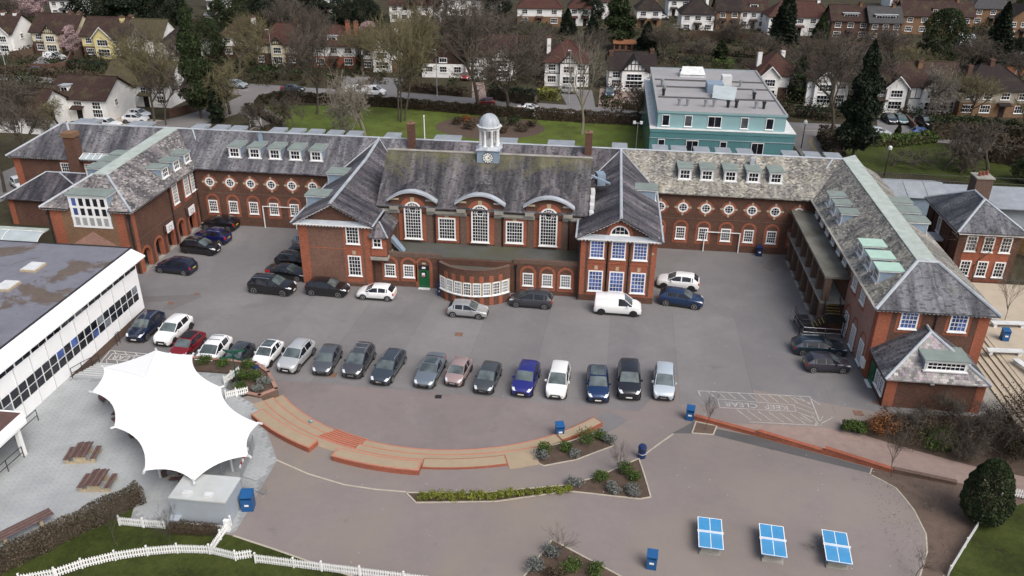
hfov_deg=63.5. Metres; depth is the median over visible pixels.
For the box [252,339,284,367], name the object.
car
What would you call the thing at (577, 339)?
tarmac lane
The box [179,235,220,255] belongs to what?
car
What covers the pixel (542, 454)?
shrub
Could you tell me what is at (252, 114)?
bare tree
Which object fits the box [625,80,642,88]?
window
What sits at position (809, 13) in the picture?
house
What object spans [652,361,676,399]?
car
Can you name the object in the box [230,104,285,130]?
drive
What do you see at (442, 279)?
window
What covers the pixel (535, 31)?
bare tree
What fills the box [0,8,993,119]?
garden undergrowth
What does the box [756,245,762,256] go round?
litter bin
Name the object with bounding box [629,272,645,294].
window
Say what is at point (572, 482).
shrub
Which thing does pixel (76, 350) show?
window
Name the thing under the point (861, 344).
window
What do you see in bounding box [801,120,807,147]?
street lamp
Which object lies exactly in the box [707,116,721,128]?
window
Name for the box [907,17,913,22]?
window
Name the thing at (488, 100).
car
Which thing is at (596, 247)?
window
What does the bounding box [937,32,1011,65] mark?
bare tree
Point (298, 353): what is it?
car
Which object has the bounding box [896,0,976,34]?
house
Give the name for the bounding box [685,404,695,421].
litter bin
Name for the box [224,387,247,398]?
picket fence
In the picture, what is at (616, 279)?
window
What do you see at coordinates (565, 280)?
window
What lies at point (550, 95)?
hedge
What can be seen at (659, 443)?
path edge
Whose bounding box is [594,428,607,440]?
shrub
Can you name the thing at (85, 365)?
handrail
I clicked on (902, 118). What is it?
car
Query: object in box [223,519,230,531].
meter cabinet
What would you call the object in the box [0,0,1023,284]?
ground
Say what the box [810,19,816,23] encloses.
window
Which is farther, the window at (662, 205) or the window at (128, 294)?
the window at (662, 205)
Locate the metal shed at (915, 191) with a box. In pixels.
[881,178,946,214]
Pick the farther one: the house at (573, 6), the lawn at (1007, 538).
the house at (573, 6)
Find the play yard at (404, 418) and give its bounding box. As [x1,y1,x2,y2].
[275,380,685,449]
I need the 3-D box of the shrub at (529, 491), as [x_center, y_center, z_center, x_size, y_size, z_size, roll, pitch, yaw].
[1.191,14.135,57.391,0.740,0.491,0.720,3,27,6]
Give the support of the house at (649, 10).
on the ground at (8, 142)
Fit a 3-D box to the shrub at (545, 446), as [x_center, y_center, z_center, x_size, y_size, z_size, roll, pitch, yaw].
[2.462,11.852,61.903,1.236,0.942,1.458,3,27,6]
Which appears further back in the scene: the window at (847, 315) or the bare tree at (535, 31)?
the bare tree at (535, 31)
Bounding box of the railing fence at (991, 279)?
[970,278,1020,283]
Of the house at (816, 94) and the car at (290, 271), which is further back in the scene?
the house at (816, 94)
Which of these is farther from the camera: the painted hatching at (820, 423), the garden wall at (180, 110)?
the garden wall at (180, 110)
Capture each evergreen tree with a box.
[62,0,110,15]
[98,0,150,17]
[136,0,193,25]
[175,0,212,117]
[193,18,226,59]
[205,76,225,122]
[206,0,251,28]
[240,0,302,27]
[293,0,339,30]
[329,0,353,24]
[350,0,381,27]
[480,0,512,16]
[558,8,577,34]
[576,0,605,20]
[582,15,603,47]
[604,0,637,42]
[632,20,659,56]
[711,39,731,59]
[765,0,800,44]
[786,53,808,103]
[810,11,831,40]
[834,39,886,155]
[893,123,901,133]
[917,7,972,60]
[970,1,1018,68]
[1008,157,1023,182]
[1015,37,1023,59]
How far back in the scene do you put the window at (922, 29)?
231.24 m
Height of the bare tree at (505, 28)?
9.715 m
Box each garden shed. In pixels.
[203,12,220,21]
[613,39,636,50]
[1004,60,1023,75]
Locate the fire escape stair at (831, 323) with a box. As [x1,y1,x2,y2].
[794,296,847,337]
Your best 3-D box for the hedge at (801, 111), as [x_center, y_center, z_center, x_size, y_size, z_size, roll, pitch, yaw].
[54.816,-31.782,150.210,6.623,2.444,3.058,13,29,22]
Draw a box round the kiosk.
[168,474,241,527]
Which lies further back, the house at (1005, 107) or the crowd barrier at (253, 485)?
the house at (1005, 107)
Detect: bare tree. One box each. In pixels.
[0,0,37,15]
[0,57,37,192]
[0,72,62,114]
[0,76,52,112]
[0,95,54,144]
[23,94,61,129]
[96,19,154,56]
[98,27,178,124]
[131,51,193,124]
[152,31,207,60]
[197,53,248,118]
[219,22,267,74]
[225,9,280,66]
[239,98,269,126]
[250,0,324,30]
[265,92,306,127]
[275,17,360,114]
[283,3,334,68]
[317,63,373,135]
[331,22,390,60]
[335,22,379,74]
[361,0,449,121]
[382,0,464,18]
[414,0,510,103]
[421,16,470,41]
[441,33,559,105]
[472,8,537,38]
[511,58,550,87]
[518,20,562,53]
[523,29,585,65]
[552,26,607,134]
[572,25,615,54]
[625,81,646,116]
[645,24,689,59]
[652,19,690,41]
[673,33,717,62]
[707,13,754,42]
[731,28,792,55]
[773,24,884,133]
[821,41,911,99]
[858,23,926,59]
[878,148,923,167]
[890,43,950,60]
[900,146,940,166]
[922,62,965,115]
[930,126,994,171]
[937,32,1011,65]
[943,113,1013,170]
[947,70,1017,119]
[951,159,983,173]
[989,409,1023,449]
[1000,47,1023,80]
[1010,93,1023,134]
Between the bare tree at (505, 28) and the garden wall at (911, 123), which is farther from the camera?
the bare tree at (505, 28)
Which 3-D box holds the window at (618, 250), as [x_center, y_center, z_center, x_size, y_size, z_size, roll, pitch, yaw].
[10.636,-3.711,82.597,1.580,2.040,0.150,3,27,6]
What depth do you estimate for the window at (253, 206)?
101.33 m
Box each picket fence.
[16,543,251,575]
[117,515,164,528]
[210,515,231,550]
[222,366,239,384]
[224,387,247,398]
[253,552,427,575]
[947,515,982,575]
[1002,489,1023,497]
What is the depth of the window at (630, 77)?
166.45 m
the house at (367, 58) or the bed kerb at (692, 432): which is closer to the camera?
the bed kerb at (692, 432)
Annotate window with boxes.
[0,36,6,42]
[0,45,9,51]
[1,394,10,407]
[4,403,13,410]
[5,364,13,373]
[10,387,18,399]
[13,396,21,408]
[15,357,22,365]
[18,380,26,392]
[21,389,29,401]
[22,351,29,359]
[26,374,34,385]
[29,382,37,394]
[31,344,38,352]
[34,367,42,378]
[35,34,42,39]
[37,44,45,50]
[37,375,44,387]
[38,338,45,346]
[42,360,49,372]
[44,369,52,380]
[45,36,54,41]
[46,45,57,51]
[47,332,53,339]
[49,354,57,365]
[52,362,59,373]
[57,348,64,359]
[59,356,66,367]
[60,162,70,171]
[64,342,71,352]
[66,350,73,361]
[67,196,112,228]
[71,336,77,347]
[73,101,82,108]
[73,344,79,355]
[77,331,84,341]
[80,339,86,349]
[84,325,90,335]
[85,38,92,43]
[86,48,94,54]
[86,333,92,343]
[91,102,101,109]
[91,320,96,330]
[92,110,103,117]
[93,328,98,338]
[96,40,108,46]
[97,314,103,324]
[98,49,110,55]
[99,322,105,332]
[103,309,109,319]
[105,317,111,327]
[109,304,114,314]
[111,312,116,322]
[114,98,118,106]
[115,299,120,309]
[117,307,122,316]
[120,295,126,304]
[122,302,127,311]
[126,290,131,299]
[128,298,133,307]
[131,285,137,294]
[133,293,138,302]
[157,96,166,103]
[171,183,180,205]
[182,175,191,197]
[189,172,196,192]
[205,177,213,186]
[208,200,219,212]
[225,178,234,187]
[228,201,239,213]
[246,179,254,188]
[249,202,259,214]
[266,180,275,189]
[269,203,279,215]
[273,47,281,53]
[273,56,282,63]
[287,181,296,190]
[289,204,298,216]
[308,182,317,188]
[344,58,353,65]
[345,227,360,244]
[348,255,362,276]
[364,61,371,67]
[372,239,382,248]
[376,62,388,68]
[384,264,396,277]
[403,265,414,278]
[404,202,422,239]
[425,66,432,72]
[438,217,456,240]
[439,58,446,62]
[439,66,446,72]
[439,275,445,290]
[446,279,452,293]
[453,281,461,295]
[454,67,460,72]
[462,283,471,296]
[471,205,489,243]
[472,284,481,296]
[482,283,491,296]
[492,282,500,295]
[501,279,508,294]
[505,221,523,244]
[522,273,533,286]
[538,209,557,247]
[541,274,552,287]
[547,75,555,82]
[548,64,555,70]
[551,18,557,23]
[559,275,570,288]
[562,76,574,84]
[563,66,574,73]
[577,76,585,82]
[587,270,602,291]
[589,240,604,259]
[607,271,623,292]
[609,226,629,236]
[610,241,625,260]
[611,79,620,86]
[612,71,620,77]
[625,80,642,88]
[626,74,641,80]
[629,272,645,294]
[632,242,647,261]
[652,12,658,16]
[658,139,664,144]
[659,201,665,210]
[661,114,669,126]
[674,226,685,239]
[678,202,687,211]
[683,24,689,28]
[683,115,692,126]
[684,16,689,20]
[686,140,698,150]
[695,16,700,20]
[697,227,707,240]
[701,204,710,212]
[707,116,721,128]
[719,229,730,241]
[720,141,726,147]
[724,205,733,214]
[739,117,748,129]
[742,230,753,243]
[747,206,756,215]
[751,143,763,153]
[764,118,774,130]
[764,231,776,244]
[765,79,775,86]
[770,207,780,216]
[797,19,803,23]
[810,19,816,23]
[815,95,828,103]
[818,84,830,91]
[834,22,841,27]
[835,95,844,102]
[835,247,840,256]
[841,257,846,266]
[841,310,849,336]
[847,323,856,350]
[851,275,857,292]
[854,338,864,366]
[858,289,865,306]
[860,23,866,27]
[871,24,878,29]
[872,368,880,388]
[876,16,895,17]
[876,376,884,396]
[886,101,901,109]
[889,90,903,97]
[897,312,919,330]
[904,26,911,31]
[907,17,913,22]
[918,26,925,31]
[923,102,939,110]
[935,216,941,233]
[946,315,969,333]
[959,260,971,276]
[961,105,971,112]
[963,236,978,252]
[973,18,980,22]
[973,261,988,277]
[978,105,990,112]
[981,236,995,252]
[990,262,1005,278]
[997,237,1013,253]
[1000,93,1010,100]
[1013,106,1022,113]
[1017,93,1023,100]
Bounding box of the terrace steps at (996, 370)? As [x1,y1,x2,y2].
[977,336,1023,430]
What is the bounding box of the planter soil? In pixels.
[192,359,273,393]
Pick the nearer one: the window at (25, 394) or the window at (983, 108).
the window at (25, 394)
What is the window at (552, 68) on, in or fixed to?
in the house at (556, 69)
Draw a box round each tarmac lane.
[267,294,371,381]
[384,299,489,389]
[534,307,610,397]
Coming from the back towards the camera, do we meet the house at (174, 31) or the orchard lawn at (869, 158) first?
the house at (174, 31)
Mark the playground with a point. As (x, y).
(742, 490)
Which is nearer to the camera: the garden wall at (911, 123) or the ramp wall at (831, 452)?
the ramp wall at (831, 452)
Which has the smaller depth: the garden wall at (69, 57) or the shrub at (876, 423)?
the shrub at (876, 423)
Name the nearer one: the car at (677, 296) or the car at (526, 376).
the car at (526, 376)
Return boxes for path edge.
[233,535,352,575]
[276,459,405,491]
[646,433,673,453]
[869,468,927,575]
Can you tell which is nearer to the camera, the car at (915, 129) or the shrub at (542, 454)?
the shrub at (542, 454)
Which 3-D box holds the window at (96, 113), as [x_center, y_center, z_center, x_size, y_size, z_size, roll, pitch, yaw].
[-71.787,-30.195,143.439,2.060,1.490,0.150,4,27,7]
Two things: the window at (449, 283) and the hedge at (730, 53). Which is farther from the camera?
the hedge at (730, 53)
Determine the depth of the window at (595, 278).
84.42 m
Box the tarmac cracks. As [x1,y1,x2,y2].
[250,236,791,361]
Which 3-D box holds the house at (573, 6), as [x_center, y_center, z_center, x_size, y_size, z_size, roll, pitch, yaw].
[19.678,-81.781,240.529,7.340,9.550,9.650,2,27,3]
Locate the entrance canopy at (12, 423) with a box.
[0,410,27,455]
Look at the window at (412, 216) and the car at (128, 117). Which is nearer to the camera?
the window at (412, 216)
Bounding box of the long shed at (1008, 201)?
[943,184,1023,227]
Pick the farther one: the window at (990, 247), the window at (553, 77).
the window at (553, 77)
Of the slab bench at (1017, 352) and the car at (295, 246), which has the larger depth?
the car at (295, 246)
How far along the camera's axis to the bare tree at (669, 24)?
217.34 m
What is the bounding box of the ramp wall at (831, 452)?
[694,414,956,484]
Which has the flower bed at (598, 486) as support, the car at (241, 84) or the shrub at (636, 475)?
the shrub at (636, 475)
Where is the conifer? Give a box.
[959,457,1016,527]
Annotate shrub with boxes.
[194,353,211,365]
[214,357,230,367]
[230,380,246,392]
[236,368,250,379]
[240,358,255,368]
[246,368,262,382]
[251,384,263,392]
[255,376,272,385]
[416,491,428,500]
[426,489,436,498]
[436,487,447,500]
[446,490,458,502]
[450,116,462,123]
[455,489,465,499]
[462,115,472,121]
[462,119,475,127]
[466,489,476,500]
[475,489,486,499]
[485,490,496,500]
[496,490,504,497]
[497,117,505,124]
[499,123,508,133]
[503,487,515,497]
[506,113,521,123]
[513,121,528,131]
[514,489,524,495]
[524,488,533,494]
[524,554,544,572]
[525,119,538,126]
[531,448,549,460]
[534,486,543,495]
[537,440,552,452]
[540,542,561,557]
[543,564,566,575]
[544,485,553,493]
[553,484,563,494]
[557,552,583,574]
[558,440,573,452]
[563,484,572,491]
[565,474,585,487]
[569,448,580,457]
[576,426,598,444]
[586,559,605,575]
[589,468,609,482]
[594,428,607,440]
[600,434,616,444]
[606,480,622,494]
[618,459,634,473]
[624,482,641,496]
[626,470,642,482]
[840,418,861,429]
[853,420,867,433]
[866,408,907,436]
[874,403,901,433]
[889,410,940,451]
[890,404,940,437]
[910,404,953,435]
[914,422,965,452]
[929,387,995,429]
[931,425,998,461]
[940,417,1000,456]
[949,400,1011,449]
[974,401,1023,440]
[990,430,1023,462]
[994,382,1023,420]
[1002,416,1023,446]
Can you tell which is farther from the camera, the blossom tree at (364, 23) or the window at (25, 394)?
the blossom tree at (364, 23)
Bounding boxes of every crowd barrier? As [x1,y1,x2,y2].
[220,458,237,474]
[239,447,253,477]
[240,476,266,497]
[251,435,258,455]
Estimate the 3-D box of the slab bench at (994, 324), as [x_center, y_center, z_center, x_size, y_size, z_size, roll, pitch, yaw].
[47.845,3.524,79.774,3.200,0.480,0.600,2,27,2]
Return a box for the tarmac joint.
[275,295,834,411]
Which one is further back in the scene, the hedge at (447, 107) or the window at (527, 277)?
the hedge at (447, 107)
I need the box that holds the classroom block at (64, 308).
[0,240,144,416]
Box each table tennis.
[697,516,723,556]
[759,523,787,564]
[821,529,852,570]
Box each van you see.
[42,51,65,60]
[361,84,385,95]
[594,292,641,316]
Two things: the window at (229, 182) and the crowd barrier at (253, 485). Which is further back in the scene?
the window at (229, 182)
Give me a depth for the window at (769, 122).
117.51 m
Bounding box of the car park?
[95,223,992,435]
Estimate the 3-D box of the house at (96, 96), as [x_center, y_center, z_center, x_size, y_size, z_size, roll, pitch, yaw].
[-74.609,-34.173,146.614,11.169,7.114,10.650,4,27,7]
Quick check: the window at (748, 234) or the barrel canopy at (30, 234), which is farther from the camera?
the window at (748, 234)
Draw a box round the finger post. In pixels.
[219,349,244,383]
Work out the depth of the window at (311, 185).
99.08 m
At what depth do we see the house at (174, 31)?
186.06 m
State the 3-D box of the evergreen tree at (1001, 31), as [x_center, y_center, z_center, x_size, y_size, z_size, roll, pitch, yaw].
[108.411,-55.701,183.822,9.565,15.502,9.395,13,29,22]
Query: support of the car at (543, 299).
on the car park
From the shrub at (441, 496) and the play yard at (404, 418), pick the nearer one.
the shrub at (441, 496)
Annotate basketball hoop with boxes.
[163,221,174,233]
[185,204,196,215]
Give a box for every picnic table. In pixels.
[63,441,101,463]
[76,468,117,491]
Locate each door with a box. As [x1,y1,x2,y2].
[76,110,83,118]
[143,97,149,106]
[419,270,429,287]
[868,360,876,386]
[997,107,1004,116]
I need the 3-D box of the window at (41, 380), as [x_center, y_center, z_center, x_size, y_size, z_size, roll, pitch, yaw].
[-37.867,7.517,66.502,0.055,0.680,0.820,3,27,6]
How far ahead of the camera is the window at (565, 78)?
169.90 m
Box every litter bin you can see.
[239,488,255,511]
[437,282,439,295]
[555,421,564,434]
[638,443,646,458]
[646,548,658,570]
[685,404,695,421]
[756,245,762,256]
[999,327,1011,341]
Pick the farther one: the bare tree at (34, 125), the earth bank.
the bare tree at (34, 125)
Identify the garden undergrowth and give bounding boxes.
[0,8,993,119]
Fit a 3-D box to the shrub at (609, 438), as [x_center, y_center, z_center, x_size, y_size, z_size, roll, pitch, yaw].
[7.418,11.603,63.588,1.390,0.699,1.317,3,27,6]
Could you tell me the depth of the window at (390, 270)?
87.31 m
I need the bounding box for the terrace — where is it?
[971,282,1023,383]
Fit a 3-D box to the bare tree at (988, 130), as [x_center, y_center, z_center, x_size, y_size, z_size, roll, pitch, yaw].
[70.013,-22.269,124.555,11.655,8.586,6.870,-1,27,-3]
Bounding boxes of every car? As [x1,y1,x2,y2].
[9,175,19,187]
[96,117,122,124]
[121,112,149,123]
[126,309,165,341]
[127,108,151,115]
[153,313,193,345]
[155,256,197,275]
[169,330,206,354]
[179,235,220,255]
[193,227,231,244]
[195,334,233,360]
[201,214,239,230]
[225,341,255,359]
[228,79,247,88]
[247,272,296,296]
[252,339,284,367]
[265,262,303,281]
[274,249,301,266]
[277,337,315,373]
[280,83,304,91]
[288,242,299,250]
[292,234,298,244]
[304,276,349,297]
[312,343,342,374]
[342,341,376,377]
[356,283,396,301]
[370,347,406,384]
[413,352,446,387]
[444,356,472,386]
[447,299,488,319]
[461,71,469,79]
[473,360,502,393]
[474,97,495,104]
[509,288,553,309]
[511,359,540,396]
[517,103,542,110]
[545,360,570,398]
[559,85,577,93]
[585,364,610,402]
[604,86,614,97]
[616,358,642,399]
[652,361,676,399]
[656,271,699,291]
[658,286,703,309]
[790,334,847,355]
[802,351,850,373]
[873,126,891,134]
[880,112,897,123]
[894,113,908,123]
[910,127,927,134]
[914,114,932,126]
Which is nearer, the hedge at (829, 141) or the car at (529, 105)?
the hedge at (829, 141)
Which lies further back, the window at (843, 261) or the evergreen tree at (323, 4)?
the evergreen tree at (323, 4)
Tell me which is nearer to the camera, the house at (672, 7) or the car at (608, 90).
the car at (608, 90)
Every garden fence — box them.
[10,44,34,58]
[74,46,83,58]
[688,30,919,51]
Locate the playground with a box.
[133,376,976,575]
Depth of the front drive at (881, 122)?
147.31 m
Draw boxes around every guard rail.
[0,410,38,448]
[0,446,24,471]
[790,309,846,339]
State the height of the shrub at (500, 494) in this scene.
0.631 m
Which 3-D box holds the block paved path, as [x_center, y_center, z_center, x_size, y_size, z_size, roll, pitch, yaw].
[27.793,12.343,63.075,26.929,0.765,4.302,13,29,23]
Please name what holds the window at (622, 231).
in the school building at (485, 219)
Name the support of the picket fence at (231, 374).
on the patio
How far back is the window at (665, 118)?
118.90 m
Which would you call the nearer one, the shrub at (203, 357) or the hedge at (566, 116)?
the shrub at (203, 357)
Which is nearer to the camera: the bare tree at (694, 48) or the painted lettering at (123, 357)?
the painted lettering at (123, 357)
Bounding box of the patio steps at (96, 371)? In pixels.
[73,363,114,378]
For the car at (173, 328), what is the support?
on the car park
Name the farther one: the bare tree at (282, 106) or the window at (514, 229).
the bare tree at (282, 106)
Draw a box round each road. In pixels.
[0,75,955,142]
[0,89,275,201]
[792,127,842,157]
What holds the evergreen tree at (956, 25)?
on the ground at (8, 142)
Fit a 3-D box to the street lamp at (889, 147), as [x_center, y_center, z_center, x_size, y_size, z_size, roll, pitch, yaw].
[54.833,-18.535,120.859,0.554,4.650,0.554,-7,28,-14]
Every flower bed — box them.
[408,460,649,501]
[526,541,617,575]
[535,434,610,464]
[693,422,715,433]
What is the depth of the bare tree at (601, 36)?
185.60 m
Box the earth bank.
[871,469,1023,575]
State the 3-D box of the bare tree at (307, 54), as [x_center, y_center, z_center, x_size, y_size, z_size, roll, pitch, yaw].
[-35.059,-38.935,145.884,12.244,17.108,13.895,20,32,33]
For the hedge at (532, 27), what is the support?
on the ground at (8, 142)
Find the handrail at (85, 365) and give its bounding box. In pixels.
[70,354,99,377]
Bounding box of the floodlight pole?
[633,121,642,144]
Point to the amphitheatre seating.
(283, 418)
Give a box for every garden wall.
[24,51,72,68]
[168,104,195,116]
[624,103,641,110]
[905,114,915,127]
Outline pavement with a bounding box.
[214,81,911,131]
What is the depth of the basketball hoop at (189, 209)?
98.79 m
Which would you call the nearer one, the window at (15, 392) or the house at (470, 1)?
the window at (15, 392)
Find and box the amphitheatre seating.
[251,395,602,474]
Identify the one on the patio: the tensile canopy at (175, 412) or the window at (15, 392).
the tensile canopy at (175, 412)
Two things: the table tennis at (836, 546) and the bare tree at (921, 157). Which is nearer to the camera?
the table tennis at (836, 546)
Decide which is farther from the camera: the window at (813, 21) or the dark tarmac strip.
the window at (813, 21)
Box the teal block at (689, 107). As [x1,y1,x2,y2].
[641,66,795,154]
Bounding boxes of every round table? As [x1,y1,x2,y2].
[98,395,109,402]
[161,469,183,481]
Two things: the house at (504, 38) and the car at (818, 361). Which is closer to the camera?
the car at (818, 361)
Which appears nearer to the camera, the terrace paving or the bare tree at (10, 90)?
the terrace paving
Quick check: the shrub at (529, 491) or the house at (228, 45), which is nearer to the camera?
the shrub at (529, 491)
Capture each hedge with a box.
[0,64,105,76]
[0,480,146,574]
[66,58,107,72]
[166,518,220,536]
[244,103,282,130]
[251,90,533,118]
[252,65,306,81]
[400,81,467,96]
[486,84,538,104]
[519,22,544,34]
[533,106,641,125]
[537,86,560,100]
[657,26,689,38]
[679,46,785,58]
[711,58,733,69]
[794,105,831,121]
[815,124,846,157]
[868,130,939,147]
[925,114,1023,144]
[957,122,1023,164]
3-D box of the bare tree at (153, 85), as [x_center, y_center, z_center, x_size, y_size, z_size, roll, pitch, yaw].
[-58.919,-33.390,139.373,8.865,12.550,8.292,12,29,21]
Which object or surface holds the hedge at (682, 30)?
on the ground at (8, 142)
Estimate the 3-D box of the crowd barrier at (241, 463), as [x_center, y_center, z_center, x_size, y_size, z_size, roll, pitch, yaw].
[-19.167,12.581,59.332,0.700,1.160,2.273,0,27,-1]
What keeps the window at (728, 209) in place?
in the school building at (485, 219)
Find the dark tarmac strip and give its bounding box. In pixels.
[715,429,872,472]
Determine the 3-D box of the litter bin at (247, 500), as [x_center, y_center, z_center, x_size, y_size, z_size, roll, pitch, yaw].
[-17.823,14.300,55.731,0.840,1.350,0.840,-1,27,-3]
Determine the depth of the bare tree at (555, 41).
179.15 m
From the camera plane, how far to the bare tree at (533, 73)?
163.07 m
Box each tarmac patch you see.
[142,294,201,309]
[673,421,694,432]
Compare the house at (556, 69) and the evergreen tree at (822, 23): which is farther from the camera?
the evergreen tree at (822, 23)
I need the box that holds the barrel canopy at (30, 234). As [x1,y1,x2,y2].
[0,226,48,241]
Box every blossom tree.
[7,0,48,16]
[55,25,82,52]
[359,21,373,35]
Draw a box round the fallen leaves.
[866,474,1002,574]
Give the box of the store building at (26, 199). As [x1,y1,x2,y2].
[0,170,85,225]
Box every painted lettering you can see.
[112,355,135,359]
[725,402,787,409]
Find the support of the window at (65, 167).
in the school building at (485, 219)
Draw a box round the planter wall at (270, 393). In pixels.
[192,356,278,399]
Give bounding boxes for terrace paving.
[983,387,1021,439]
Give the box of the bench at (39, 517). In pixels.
[0,508,54,550]
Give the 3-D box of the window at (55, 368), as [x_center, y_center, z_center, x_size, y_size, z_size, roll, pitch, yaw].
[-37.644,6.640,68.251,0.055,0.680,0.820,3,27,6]
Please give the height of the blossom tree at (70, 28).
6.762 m
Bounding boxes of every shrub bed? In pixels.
[436,117,544,138]
[851,416,1023,475]
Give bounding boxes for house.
[0,9,32,54]
[0,87,72,133]
[28,10,85,53]
[46,0,90,12]
[52,73,135,120]
[78,14,133,58]
[105,58,185,107]
[125,18,175,57]
[161,24,213,60]
[205,0,230,9]
[222,14,265,57]
[255,19,313,65]
[311,19,360,68]
[359,24,403,71]
[387,0,443,21]
[422,32,465,77]
[448,0,497,15]
[463,33,518,80]
[516,0,563,25]
[543,34,591,87]
[567,0,592,25]
[593,0,612,18]
[605,47,656,90]
[634,0,663,27]
[665,0,690,15]
[677,0,716,30]
[711,0,742,28]
[740,0,768,28]
[746,46,794,100]
[761,0,825,35]
[802,55,852,106]
[825,1,869,39]
[864,3,904,41]
[877,60,910,112]
[881,0,898,5]
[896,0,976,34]
[904,58,961,113]
[924,171,1023,283]
[952,57,1023,117]
[968,0,1008,25]
[994,2,1023,38]
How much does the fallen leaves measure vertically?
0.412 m
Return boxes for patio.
[0,372,276,548]
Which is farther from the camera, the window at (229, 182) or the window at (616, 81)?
the window at (616, 81)
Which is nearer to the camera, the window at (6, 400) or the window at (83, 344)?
the window at (6, 400)
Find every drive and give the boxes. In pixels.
[33,56,67,70]
[115,117,162,124]
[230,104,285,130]
[341,76,402,91]
[472,82,485,98]
[561,89,594,106]
[598,86,638,108]
[877,114,918,127]
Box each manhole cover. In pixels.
[326,372,337,376]
[455,332,462,335]
[852,410,863,415]
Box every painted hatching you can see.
[100,350,145,363]
[698,390,832,425]
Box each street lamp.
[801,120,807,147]
[884,145,891,175]
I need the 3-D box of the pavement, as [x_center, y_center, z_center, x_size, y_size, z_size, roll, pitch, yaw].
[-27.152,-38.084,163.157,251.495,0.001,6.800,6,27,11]
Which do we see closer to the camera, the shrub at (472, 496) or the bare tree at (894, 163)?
the shrub at (472, 496)
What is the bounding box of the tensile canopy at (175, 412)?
[88,348,262,483]
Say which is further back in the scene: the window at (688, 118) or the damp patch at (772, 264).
the window at (688, 118)
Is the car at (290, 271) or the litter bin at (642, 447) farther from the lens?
the car at (290, 271)
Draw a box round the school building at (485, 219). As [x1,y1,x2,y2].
[5,113,1001,412]
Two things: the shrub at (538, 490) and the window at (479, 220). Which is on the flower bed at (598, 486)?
the shrub at (538, 490)
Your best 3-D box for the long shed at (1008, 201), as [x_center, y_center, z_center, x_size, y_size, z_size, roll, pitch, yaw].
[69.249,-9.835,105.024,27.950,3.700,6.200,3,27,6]
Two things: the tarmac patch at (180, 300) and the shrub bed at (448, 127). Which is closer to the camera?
the tarmac patch at (180, 300)
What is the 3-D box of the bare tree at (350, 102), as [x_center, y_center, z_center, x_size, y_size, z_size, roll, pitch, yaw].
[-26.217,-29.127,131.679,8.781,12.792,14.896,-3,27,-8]
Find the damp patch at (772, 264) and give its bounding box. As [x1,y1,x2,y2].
[763,256,794,274]
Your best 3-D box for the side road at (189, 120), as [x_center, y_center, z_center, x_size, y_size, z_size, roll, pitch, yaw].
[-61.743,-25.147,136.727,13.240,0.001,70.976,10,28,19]
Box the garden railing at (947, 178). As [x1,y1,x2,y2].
[875,172,1023,186]
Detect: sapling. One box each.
[85,492,128,545]
[148,501,179,540]
[543,519,577,560]
[606,436,628,474]
[699,393,720,429]
[881,419,917,476]
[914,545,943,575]
[918,487,949,511]
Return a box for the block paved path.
[732,423,1023,494]
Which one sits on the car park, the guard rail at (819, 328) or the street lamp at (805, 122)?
the guard rail at (819, 328)
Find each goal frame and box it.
[262,206,296,228]
[702,231,740,252]
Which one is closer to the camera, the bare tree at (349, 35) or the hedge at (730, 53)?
the bare tree at (349, 35)
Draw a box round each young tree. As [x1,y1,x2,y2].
[950,211,1022,281]
[997,258,1023,318]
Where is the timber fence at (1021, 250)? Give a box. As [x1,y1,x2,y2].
[1017,238,1023,255]
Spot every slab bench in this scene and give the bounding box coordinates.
[985,348,1023,355]
[990,320,1023,327]
[1012,358,1023,367]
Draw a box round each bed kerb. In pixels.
[405,458,651,502]
[523,539,620,575]
[534,437,613,465]
[691,421,716,434]
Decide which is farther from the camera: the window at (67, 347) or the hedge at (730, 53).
the hedge at (730, 53)
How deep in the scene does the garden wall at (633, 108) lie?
154.31 m
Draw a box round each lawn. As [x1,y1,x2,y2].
[0,508,346,575]
[267,105,643,148]
[846,142,1023,186]
[949,503,1023,575]
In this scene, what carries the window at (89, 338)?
in the classroom block at (64, 308)

